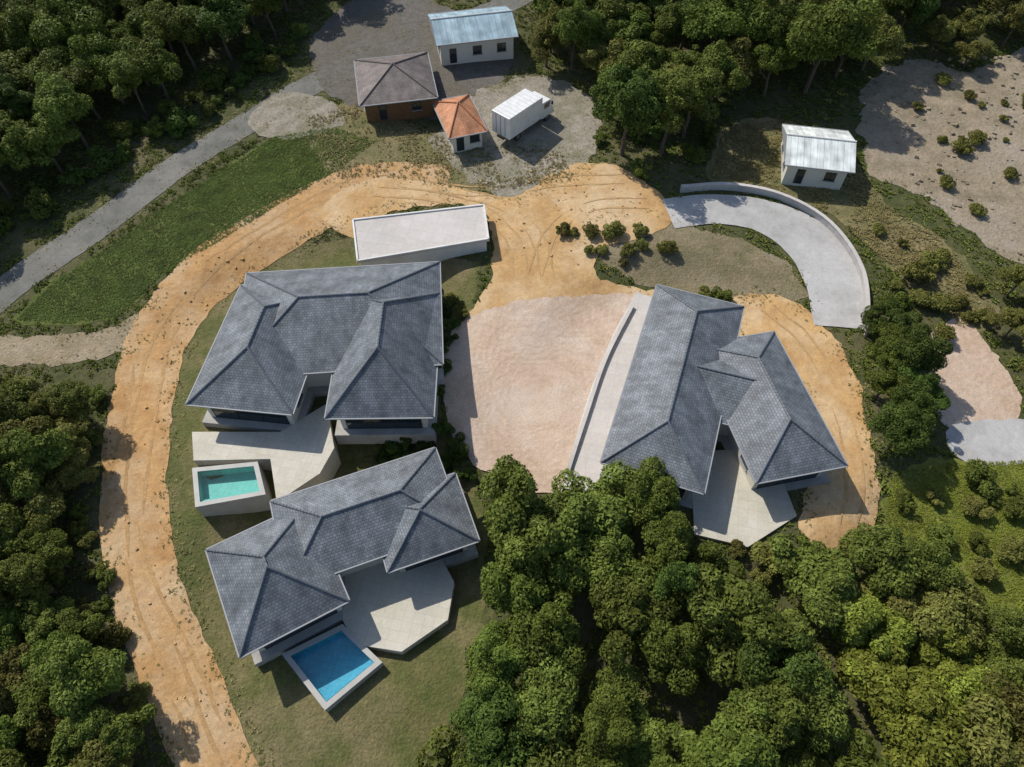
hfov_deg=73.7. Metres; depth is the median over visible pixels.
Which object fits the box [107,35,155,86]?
tree
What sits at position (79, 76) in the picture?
tree
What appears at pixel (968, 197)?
stones
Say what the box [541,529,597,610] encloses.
tree
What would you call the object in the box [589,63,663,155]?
tree
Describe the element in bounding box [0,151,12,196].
tree
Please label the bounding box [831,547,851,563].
shrub
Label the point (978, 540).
shrub
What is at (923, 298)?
shrub
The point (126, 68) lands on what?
tree
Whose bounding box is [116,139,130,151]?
shrub
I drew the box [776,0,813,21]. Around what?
tree
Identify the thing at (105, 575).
shrub
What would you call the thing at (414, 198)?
wheel rut
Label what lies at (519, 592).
tree
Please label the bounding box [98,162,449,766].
earth track
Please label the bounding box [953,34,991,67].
tree
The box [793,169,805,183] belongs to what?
door
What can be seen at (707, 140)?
shrub
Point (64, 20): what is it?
tree
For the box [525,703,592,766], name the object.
tree
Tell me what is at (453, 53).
door
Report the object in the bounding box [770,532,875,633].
tree
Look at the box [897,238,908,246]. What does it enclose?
shrub
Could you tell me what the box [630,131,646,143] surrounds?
shrub
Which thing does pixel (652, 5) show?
tree
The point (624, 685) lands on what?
tree
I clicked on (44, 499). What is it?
tree
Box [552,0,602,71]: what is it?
tree
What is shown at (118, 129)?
shrub
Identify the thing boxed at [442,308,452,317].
shrub
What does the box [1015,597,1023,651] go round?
tree
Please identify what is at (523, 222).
stones
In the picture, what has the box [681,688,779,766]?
tree
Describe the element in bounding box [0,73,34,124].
tree
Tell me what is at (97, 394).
shrub
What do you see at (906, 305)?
tree
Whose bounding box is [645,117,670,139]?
shrub
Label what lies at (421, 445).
shrub
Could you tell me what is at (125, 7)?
tree
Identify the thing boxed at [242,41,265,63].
shrub
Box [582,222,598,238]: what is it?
shrub
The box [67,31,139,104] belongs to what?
tree
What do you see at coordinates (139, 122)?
shrub
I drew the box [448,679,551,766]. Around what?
tree
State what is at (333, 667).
swimming pool
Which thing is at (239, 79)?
shrub
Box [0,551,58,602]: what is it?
tree
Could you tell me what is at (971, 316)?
shrub
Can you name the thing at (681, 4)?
tree
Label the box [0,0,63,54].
tree
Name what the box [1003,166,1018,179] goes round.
shrub
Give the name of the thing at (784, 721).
tree
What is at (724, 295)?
shrub
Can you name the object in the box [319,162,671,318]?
sandy yard
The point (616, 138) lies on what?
undergrowth
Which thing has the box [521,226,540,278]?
wheel rut
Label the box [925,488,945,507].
shrub
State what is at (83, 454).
tree
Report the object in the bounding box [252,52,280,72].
shrub
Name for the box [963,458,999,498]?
shrub
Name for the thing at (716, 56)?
tree
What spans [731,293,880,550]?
sandy strip
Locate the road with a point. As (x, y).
(17, 281)
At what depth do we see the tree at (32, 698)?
53.18 m
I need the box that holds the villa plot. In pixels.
[165,237,488,766]
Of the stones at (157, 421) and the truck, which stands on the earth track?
the stones at (157, 421)
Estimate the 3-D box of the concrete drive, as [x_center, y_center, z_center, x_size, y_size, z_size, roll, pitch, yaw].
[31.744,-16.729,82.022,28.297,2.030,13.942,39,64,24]
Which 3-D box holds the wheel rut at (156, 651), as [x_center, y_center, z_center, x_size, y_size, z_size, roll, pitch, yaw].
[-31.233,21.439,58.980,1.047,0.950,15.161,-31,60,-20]
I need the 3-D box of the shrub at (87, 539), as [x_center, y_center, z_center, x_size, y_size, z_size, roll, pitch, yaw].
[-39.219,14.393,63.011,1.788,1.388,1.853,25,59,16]
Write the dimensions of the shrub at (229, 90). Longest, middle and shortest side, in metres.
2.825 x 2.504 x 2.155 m
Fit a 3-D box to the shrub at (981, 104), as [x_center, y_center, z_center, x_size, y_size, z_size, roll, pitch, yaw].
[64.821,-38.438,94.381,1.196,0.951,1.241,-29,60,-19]
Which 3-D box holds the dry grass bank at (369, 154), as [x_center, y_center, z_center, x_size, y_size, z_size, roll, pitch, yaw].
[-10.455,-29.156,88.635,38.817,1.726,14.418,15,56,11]
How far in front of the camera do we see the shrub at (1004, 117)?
92.39 m
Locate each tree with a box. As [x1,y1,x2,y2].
[0,0,35,55]
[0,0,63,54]
[0,45,9,56]
[0,49,29,109]
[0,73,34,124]
[0,110,33,163]
[0,112,80,172]
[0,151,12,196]
[0,379,39,430]
[0,416,46,439]
[0,427,75,498]
[0,459,28,507]
[0,502,33,560]
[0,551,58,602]
[0,560,34,610]
[0,605,27,656]
[0,632,38,685]
[0,670,33,731]
[0,714,23,754]
[0,743,26,766]
[4,374,41,406]
[4,664,57,727]
[8,0,107,52]
[8,473,65,521]
[14,705,64,751]
[16,514,51,551]
[17,36,78,85]
[17,71,89,122]
[17,590,74,646]
[18,630,84,672]
[22,528,72,583]
[25,392,60,430]
[28,0,41,10]
[29,414,77,435]
[32,75,93,150]
[33,606,105,640]
[33,634,127,718]
[38,423,92,477]
[42,379,92,421]
[45,732,80,766]
[55,455,98,489]
[55,704,109,747]
[56,59,101,119]
[64,715,133,766]
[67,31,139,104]
[80,703,157,759]
[88,0,120,20]
[100,18,139,40]
[106,50,149,117]
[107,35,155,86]
[112,0,145,21]
[123,0,176,56]
[130,38,182,100]
[141,0,177,6]
[146,0,201,71]
[177,0,207,42]
[186,0,248,60]
[197,0,233,40]
[234,0,263,24]
[246,0,283,39]
[282,0,287,11]
[415,724,458,766]
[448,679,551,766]
[464,620,529,697]
[480,454,572,580]
[480,543,550,616]
[490,602,586,678]
[504,653,583,740]
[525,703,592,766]
[530,16,568,67]
[531,0,564,14]
[535,2,563,52]
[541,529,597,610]
[543,459,646,564]
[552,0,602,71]
[562,0,589,7]
[569,698,638,766]
[575,10,626,50]
[579,659,642,719]
[582,37,628,76]
[582,524,656,594]
[586,0,651,39]
[588,555,681,664]
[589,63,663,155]
[592,64,634,100]
[610,10,658,46]
[616,697,697,766]
[617,25,671,76]
[624,455,679,520]
[631,504,693,573]
[636,614,706,697]
[643,0,681,12]
[648,560,701,614]
[649,69,700,154]
[649,753,694,766]
[650,3,688,48]
[655,0,700,49]
[656,61,688,77]
[664,44,702,67]
[668,65,723,138]
[670,541,746,598]
[676,562,817,686]
[678,0,777,43]
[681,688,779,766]
[699,39,750,116]
[702,35,756,93]
[716,679,812,749]
[737,611,833,707]
[746,0,798,76]
[746,32,797,96]
[763,20,803,58]
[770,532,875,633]
[774,732,842,766]
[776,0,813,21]
[784,0,884,93]
[791,667,851,754]
[801,0,841,8]
[827,32,888,77]
[829,589,917,682]
[834,635,971,766]
[834,728,894,766]
[837,522,951,597]
[857,301,888,337]
[860,4,905,71]
[860,579,926,644]
[863,367,911,399]
[865,321,911,361]
[866,399,937,453]
[869,0,913,9]
[873,298,922,337]
[876,291,914,321]
[876,349,907,369]
[884,0,940,28]
[890,380,937,422]
[891,323,953,375]
[896,365,950,410]
[904,539,964,597]
[908,614,984,688]
[911,574,987,650]
[924,14,961,52]
[925,665,1022,746]
[934,6,963,22]
[941,691,1023,766]
[952,8,992,41]
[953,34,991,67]
[977,629,1023,700]
[977,669,1023,764]
[980,601,1023,655]
[981,0,1022,15]
[985,307,1023,337]
[995,264,1023,296]
[1000,1,1023,46]
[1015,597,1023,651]
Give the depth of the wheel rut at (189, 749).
54.98 m
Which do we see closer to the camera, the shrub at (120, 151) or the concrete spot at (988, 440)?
the concrete spot at (988, 440)
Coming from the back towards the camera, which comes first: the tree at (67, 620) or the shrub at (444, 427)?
the shrub at (444, 427)
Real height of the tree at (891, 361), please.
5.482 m
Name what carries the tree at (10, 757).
on the ground at (582, 610)
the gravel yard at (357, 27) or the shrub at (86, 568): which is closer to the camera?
the shrub at (86, 568)
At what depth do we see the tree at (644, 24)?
94.31 m
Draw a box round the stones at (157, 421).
[120,246,259,766]
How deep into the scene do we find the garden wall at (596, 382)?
70.73 m
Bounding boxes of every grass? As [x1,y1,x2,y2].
[1,0,890,766]
[306,104,573,190]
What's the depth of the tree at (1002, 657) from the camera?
54.23 m
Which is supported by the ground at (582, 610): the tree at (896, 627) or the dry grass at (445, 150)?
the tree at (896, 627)
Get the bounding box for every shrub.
[0,216,13,229]
[23,187,56,219]
[29,181,41,193]
[57,163,92,184]
[67,515,88,537]
[68,503,89,518]
[73,531,96,548]
[73,596,90,615]
[76,429,103,447]
[79,563,100,582]
[83,383,104,405]
[84,560,116,590]
[86,145,120,178]
[89,594,113,612]
[90,620,131,649]
[102,118,133,138]
[114,142,130,160]
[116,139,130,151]
[123,681,150,710]
[133,117,147,133]
[140,115,164,137]
[156,99,179,116]
[163,106,199,137]
[183,111,193,120]
[184,91,196,102]
[198,74,223,89]
[199,100,216,116]
[210,94,223,105]
[218,84,235,97]
[230,69,251,86]
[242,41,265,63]
[244,30,263,48]
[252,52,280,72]
[259,43,274,55]
[269,45,289,56]
[288,22,308,35]
[373,440,393,449]
[373,449,394,464]
[386,441,410,454]
[393,450,415,458]
[399,437,411,444]
[416,440,434,449]
[431,415,455,435]
[437,384,445,395]
[438,358,451,374]
[440,452,460,471]
[442,292,458,306]
[442,302,448,308]
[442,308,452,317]
[443,318,451,331]
[443,333,458,346]
[443,344,448,352]
[445,431,469,459]
[450,316,461,327]
[452,460,476,480]
[454,300,465,309]
[456,308,468,316]
[555,221,570,235]
[569,227,578,235]
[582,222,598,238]
[583,245,596,253]
[592,131,607,145]
[596,244,608,254]
[601,220,626,239]
[618,127,629,132]
[618,258,628,266]
[619,242,638,256]
[629,158,652,178]
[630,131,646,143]
[632,222,649,237]
[635,238,648,250]
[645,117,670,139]
[656,240,678,253]
[680,142,705,163]
[698,285,712,296]
[700,132,715,147]
[703,121,719,135]
[711,286,733,301]
[728,539,746,558]
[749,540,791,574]
[749,567,772,588]
[792,535,826,562]
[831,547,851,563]
[872,223,887,235]
[890,277,905,289]
[895,489,916,514]
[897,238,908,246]
[898,260,938,282]
[904,535,918,543]
[909,288,931,305]
[912,101,923,110]
[920,250,947,270]
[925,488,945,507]
[925,522,955,555]
[928,292,954,310]
[932,321,956,341]
[935,71,952,85]
[936,135,948,142]
[937,247,951,262]
[939,174,956,188]
[950,139,974,154]
[950,293,969,309]
[957,135,968,141]
[960,310,980,322]
[960,495,995,519]
[963,89,977,99]
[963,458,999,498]
[964,273,984,286]
[967,129,987,144]
[967,531,989,555]
[969,203,987,216]
[971,556,1000,582]
[976,286,988,295]
[977,308,994,324]
[978,101,985,107]
[979,592,989,611]
[986,496,1001,507]
[995,534,1023,562]
[999,114,1009,120]
[1001,99,1009,106]
[1002,494,1023,519]
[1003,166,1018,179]
[1004,482,1021,494]
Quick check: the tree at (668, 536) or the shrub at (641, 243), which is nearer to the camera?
the tree at (668, 536)
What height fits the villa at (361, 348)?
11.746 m
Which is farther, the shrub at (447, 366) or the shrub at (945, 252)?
the shrub at (945, 252)
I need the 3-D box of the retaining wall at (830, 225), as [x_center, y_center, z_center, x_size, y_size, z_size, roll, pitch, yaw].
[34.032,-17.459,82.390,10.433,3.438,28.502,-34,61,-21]
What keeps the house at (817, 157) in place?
on the olive clearing
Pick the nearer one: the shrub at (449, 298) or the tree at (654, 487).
the tree at (654, 487)
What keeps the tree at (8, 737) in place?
on the ground at (582, 610)
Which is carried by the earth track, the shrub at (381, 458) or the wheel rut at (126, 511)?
the wheel rut at (126, 511)
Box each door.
[210,408,289,423]
[264,610,337,649]
[345,419,422,428]
[378,105,387,119]
[405,548,462,570]
[449,48,456,62]
[456,137,464,150]
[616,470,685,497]
[756,473,817,488]
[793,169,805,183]
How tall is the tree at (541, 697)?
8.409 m
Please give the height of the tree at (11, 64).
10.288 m
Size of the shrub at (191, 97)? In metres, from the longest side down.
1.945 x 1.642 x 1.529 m
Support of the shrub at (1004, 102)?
on the stony ground at (886, 156)
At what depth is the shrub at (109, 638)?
57.73 m
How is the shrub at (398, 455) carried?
on the villa plot
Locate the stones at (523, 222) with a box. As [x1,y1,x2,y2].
[409,169,640,264]
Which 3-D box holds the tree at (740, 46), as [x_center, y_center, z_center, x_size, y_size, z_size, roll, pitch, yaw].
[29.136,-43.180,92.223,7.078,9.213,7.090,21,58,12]
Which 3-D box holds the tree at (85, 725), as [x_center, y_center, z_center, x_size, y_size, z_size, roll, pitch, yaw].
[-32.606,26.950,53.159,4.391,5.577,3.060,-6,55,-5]
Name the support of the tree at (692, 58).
on the ground at (582, 610)
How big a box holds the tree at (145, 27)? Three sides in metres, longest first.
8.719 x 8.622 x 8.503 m
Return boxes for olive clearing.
[705,117,1000,332]
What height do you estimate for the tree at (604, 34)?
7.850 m
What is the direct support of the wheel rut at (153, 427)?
on the earth track
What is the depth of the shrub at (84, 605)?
59.67 m
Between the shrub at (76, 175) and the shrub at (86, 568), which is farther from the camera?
the shrub at (76, 175)
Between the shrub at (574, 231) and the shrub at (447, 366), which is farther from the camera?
the shrub at (574, 231)
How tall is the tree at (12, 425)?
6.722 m
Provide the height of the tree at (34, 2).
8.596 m
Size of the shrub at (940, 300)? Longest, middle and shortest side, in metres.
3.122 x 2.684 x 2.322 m
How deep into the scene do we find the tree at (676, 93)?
82.03 m
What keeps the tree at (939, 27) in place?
on the ground at (582, 610)
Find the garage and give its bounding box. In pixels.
[352,204,489,265]
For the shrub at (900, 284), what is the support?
on the ground at (582, 610)
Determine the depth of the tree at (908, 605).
55.97 m
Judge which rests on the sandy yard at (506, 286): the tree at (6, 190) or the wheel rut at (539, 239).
the wheel rut at (539, 239)
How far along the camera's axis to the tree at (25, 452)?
61.44 m
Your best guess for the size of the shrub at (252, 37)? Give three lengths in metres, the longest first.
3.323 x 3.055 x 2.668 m
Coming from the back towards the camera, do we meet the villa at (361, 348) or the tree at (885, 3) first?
the tree at (885, 3)
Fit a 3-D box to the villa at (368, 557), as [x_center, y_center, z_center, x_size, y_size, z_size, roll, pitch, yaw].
[-14.156,15.793,59.599,22.771,8.500,15.987,-17,57,-12]
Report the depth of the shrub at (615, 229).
81.28 m
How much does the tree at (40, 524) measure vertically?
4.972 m
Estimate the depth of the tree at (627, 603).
53.97 m
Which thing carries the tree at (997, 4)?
on the ground at (582, 610)
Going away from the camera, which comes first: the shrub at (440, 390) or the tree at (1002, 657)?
the tree at (1002, 657)
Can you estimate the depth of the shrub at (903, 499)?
64.16 m
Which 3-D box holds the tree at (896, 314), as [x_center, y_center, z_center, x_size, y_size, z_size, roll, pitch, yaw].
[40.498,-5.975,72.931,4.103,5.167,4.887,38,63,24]
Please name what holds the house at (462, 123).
on the ground at (582, 610)
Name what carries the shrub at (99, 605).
on the ground at (582, 610)
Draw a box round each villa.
[185,261,444,497]
[205,447,479,666]
[599,284,847,548]
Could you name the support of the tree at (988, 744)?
on the ground at (582, 610)
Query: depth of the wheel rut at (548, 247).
81.09 m
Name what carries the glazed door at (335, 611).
in the villa at (368, 557)
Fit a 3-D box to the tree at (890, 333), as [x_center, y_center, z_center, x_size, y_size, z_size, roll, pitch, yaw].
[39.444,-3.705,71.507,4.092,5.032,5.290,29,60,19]
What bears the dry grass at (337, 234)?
on the ground at (582, 610)
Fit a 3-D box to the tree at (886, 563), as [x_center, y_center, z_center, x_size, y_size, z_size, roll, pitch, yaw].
[31.880,15.712,58.320,8.094,7.763,5.851,17,57,12]
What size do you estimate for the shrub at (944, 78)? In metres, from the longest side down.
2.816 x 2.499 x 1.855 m
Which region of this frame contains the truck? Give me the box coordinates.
[492,89,553,140]
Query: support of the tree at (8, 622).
on the ground at (582, 610)
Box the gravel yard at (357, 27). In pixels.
[309,0,514,119]
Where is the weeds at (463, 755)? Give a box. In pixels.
[160,264,480,766]
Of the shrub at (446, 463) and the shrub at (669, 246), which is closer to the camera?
the shrub at (446, 463)
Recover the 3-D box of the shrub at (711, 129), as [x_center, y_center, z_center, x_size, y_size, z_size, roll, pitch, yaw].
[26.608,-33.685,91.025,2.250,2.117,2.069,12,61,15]
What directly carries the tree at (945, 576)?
on the ground at (582, 610)
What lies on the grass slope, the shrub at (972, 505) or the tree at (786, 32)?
the shrub at (972, 505)
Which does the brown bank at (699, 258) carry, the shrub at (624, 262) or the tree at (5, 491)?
the shrub at (624, 262)
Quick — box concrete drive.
[662,194,863,328]
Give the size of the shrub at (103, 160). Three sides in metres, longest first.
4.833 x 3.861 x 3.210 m
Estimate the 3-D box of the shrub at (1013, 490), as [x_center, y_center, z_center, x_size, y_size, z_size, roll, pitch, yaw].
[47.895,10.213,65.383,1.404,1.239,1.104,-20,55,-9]
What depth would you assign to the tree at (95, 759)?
51.00 m
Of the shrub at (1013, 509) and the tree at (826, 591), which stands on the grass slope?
the shrub at (1013, 509)
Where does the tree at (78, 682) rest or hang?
on the ground at (582, 610)
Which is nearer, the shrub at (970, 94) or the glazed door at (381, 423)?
the glazed door at (381, 423)
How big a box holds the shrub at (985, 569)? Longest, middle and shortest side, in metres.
2.569 x 2.208 x 1.968 m
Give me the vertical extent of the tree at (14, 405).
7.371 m
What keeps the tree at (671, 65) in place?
on the ground at (582, 610)
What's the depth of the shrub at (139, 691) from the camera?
55.86 m
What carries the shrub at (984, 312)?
on the ground at (582, 610)
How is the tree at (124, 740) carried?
on the ground at (582, 610)
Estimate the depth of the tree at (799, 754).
50.88 m
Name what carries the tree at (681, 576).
on the ground at (582, 610)
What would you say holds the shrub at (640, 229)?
on the brown bank at (699, 258)
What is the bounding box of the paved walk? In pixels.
[561,291,651,489]
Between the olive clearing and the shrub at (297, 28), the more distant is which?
the shrub at (297, 28)
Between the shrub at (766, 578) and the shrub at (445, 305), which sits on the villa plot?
the shrub at (445, 305)
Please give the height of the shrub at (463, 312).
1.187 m
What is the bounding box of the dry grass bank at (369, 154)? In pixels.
[306,103,490,191]
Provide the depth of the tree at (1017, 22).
97.97 m
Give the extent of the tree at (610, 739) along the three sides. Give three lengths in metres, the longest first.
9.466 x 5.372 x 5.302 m
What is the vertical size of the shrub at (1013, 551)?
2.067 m
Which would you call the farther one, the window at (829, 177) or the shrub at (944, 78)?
the shrub at (944, 78)
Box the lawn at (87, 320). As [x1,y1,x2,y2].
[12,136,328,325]
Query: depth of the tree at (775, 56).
89.29 m
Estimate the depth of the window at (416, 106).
91.83 m
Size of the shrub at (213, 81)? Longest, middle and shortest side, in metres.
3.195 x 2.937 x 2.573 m
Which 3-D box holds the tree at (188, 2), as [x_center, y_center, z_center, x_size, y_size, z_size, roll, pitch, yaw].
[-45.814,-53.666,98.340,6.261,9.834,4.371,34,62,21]
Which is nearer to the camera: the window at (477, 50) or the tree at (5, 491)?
the tree at (5, 491)
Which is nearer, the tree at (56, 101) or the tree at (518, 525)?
the tree at (518, 525)
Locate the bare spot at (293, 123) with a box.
[248,92,344,139]
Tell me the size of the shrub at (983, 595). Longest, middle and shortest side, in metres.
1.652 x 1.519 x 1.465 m
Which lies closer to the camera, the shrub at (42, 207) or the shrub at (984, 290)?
the shrub at (984, 290)
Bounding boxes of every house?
[353,52,438,122]
[427,5,518,65]
[431,94,487,152]
[781,124,856,189]
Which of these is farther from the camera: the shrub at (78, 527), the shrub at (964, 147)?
the shrub at (964, 147)
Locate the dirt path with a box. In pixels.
[0,311,139,366]
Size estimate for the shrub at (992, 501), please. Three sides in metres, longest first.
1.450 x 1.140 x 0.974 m
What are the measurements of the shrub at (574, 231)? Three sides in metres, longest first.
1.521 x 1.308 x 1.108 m
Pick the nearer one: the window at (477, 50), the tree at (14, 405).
the tree at (14, 405)
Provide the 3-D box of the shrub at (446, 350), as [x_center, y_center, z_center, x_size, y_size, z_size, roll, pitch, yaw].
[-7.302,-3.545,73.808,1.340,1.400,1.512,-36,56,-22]
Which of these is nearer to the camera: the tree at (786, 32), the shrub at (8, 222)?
the shrub at (8, 222)
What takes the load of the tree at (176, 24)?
on the ground at (582, 610)
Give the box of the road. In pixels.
[0,0,531,312]
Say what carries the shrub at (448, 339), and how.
on the villa plot
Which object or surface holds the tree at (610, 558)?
on the ground at (582, 610)
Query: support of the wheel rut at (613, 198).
on the sandy yard at (506, 286)
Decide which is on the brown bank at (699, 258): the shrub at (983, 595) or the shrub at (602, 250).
the shrub at (602, 250)
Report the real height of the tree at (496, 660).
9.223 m
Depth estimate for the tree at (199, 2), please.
95.35 m
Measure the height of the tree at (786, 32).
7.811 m
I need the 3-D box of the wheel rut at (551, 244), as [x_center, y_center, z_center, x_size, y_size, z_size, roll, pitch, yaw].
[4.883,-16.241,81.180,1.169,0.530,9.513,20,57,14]
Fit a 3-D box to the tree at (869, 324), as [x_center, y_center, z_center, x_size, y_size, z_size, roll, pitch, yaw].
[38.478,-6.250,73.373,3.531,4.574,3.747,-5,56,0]
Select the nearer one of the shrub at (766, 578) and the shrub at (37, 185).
the shrub at (766, 578)
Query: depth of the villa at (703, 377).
64.17 m
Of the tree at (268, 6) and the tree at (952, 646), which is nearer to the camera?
the tree at (952, 646)
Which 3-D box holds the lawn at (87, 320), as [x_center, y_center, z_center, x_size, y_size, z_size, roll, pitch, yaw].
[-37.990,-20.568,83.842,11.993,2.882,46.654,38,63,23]
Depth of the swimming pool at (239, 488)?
65.03 m
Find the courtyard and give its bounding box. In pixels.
[443,293,632,492]
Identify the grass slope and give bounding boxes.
[880,455,1023,617]
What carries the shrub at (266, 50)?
on the ground at (582, 610)
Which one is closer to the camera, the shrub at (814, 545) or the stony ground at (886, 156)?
the shrub at (814, 545)
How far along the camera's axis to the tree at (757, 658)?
50.99 m
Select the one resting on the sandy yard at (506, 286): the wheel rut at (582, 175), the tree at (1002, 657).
the wheel rut at (582, 175)
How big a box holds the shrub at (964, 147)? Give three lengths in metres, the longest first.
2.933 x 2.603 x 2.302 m
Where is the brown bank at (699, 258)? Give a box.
[599,223,807,301]
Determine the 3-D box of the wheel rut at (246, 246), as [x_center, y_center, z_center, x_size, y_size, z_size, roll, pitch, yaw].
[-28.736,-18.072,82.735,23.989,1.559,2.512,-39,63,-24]
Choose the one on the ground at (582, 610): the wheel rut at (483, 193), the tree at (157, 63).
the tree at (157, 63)
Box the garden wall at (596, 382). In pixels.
[565,304,633,476]
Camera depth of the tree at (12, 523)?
59.06 m
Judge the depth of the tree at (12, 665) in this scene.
54.47 m
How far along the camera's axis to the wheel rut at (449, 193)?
85.84 m
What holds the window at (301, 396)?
in the villa at (361, 348)
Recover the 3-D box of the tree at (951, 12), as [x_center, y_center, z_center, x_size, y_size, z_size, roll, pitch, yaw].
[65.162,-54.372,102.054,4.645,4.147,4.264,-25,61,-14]
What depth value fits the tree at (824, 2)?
97.15 m
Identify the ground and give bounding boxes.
[0,0,1023,766]
[427,75,602,196]
[855,47,1023,263]
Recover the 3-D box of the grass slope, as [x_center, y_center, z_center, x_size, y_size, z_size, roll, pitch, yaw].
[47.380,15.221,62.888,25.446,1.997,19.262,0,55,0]
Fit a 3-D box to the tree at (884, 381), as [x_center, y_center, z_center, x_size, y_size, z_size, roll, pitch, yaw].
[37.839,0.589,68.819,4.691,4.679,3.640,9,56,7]
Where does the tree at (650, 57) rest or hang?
on the ground at (582, 610)
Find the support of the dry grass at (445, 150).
on the dry grass bank at (369, 154)
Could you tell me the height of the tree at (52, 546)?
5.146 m
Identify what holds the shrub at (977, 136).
on the stony ground at (886, 156)
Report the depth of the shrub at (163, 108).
92.51 m
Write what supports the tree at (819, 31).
on the ground at (582, 610)
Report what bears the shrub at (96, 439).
on the ground at (582, 610)
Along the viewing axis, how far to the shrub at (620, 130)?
91.17 m
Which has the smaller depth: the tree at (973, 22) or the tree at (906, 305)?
the tree at (906, 305)
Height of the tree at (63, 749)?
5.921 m
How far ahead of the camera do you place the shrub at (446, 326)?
75.42 m
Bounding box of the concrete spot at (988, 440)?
[946,418,1023,465]
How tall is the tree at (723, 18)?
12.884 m
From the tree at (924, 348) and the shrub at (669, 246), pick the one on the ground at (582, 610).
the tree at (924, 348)
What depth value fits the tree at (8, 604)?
56.38 m
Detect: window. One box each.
[297,393,303,407]
[411,101,422,110]
[470,134,480,143]
[473,45,482,55]
[497,42,506,52]
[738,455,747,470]
[822,172,837,182]
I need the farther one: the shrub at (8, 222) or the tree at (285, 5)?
the tree at (285, 5)
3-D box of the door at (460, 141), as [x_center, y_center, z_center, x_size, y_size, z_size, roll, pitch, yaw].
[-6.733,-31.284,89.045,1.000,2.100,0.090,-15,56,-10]
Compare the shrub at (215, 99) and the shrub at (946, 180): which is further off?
the shrub at (215, 99)
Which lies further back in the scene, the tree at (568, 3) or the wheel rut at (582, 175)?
the tree at (568, 3)
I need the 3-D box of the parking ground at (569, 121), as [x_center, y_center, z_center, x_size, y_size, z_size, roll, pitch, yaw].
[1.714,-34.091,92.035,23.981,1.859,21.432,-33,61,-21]
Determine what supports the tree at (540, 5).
on the ground at (582, 610)
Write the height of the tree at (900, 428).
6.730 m
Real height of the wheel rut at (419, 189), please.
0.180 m
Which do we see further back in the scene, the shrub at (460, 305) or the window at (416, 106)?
the window at (416, 106)
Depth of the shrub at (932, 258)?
78.77 m
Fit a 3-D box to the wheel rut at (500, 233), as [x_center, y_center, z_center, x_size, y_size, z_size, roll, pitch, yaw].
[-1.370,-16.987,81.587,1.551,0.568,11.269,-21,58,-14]
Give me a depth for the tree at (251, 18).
102.54 m
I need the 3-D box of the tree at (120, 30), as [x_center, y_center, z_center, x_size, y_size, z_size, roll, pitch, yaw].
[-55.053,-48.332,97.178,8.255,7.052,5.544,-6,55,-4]
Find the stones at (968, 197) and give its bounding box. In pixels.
[872,53,1023,255]
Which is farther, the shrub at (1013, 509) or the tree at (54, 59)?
the tree at (54, 59)
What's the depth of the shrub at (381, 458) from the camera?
68.57 m
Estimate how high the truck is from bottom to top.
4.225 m
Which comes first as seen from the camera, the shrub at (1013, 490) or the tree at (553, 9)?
the shrub at (1013, 490)
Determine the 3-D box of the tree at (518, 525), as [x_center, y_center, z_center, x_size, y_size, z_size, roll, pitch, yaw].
[0.431,12.392,59.890,9.972,10.215,9.536,32,62,21]
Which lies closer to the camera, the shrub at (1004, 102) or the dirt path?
the dirt path
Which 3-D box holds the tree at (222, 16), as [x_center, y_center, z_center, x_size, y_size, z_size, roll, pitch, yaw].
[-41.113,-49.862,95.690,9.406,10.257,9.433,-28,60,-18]
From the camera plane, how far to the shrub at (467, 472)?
66.82 m
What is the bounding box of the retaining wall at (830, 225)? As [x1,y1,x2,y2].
[680,182,869,335]
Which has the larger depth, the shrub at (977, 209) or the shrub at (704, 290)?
the shrub at (977, 209)
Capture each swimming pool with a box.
[192,462,272,516]
[282,624,383,711]
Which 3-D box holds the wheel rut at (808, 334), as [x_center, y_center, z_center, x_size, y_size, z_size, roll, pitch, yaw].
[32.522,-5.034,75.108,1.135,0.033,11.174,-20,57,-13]
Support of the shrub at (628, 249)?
on the brown bank at (699, 258)
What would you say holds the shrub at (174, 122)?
on the ground at (582, 610)
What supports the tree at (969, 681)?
on the ground at (582, 610)
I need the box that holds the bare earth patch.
[929,318,1021,426]
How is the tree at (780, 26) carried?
on the ground at (582, 610)
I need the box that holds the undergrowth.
[0,0,1023,766]
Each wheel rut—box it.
[112,364,133,466]
[123,299,180,556]
[125,558,189,706]
[138,525,221,720]
[142,325,180,514]
[170,698,197,766]
[172,641,224,766]
[175,739,191,766]
[193,199,329,295]
[205,170,390,261]
[376,196,458,205]
[377,186,459,196]
[399,186,486,195]
[402,177,490,186]
[447,194,504,211]
[453,186,512,204]
[486,206,527,271]
[487,219,514,274]
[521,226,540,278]
[528,216,559,273]
[529,183,623,190]
[532,221,554,278]
[533,174,622,180]
[542,222,570,275]
[584,197,637,203]
[591,207,645,211]
[766,312,820,377]
[773,304,835,375]
[832,408,847,523]
[847,407,864,528]
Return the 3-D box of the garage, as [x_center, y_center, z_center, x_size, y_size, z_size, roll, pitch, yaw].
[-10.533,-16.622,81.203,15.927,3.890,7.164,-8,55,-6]
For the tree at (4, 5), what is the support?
on the ground at (582, 610)
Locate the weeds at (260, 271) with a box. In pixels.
[0,45,1023,766]
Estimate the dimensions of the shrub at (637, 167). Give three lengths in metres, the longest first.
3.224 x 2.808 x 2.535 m

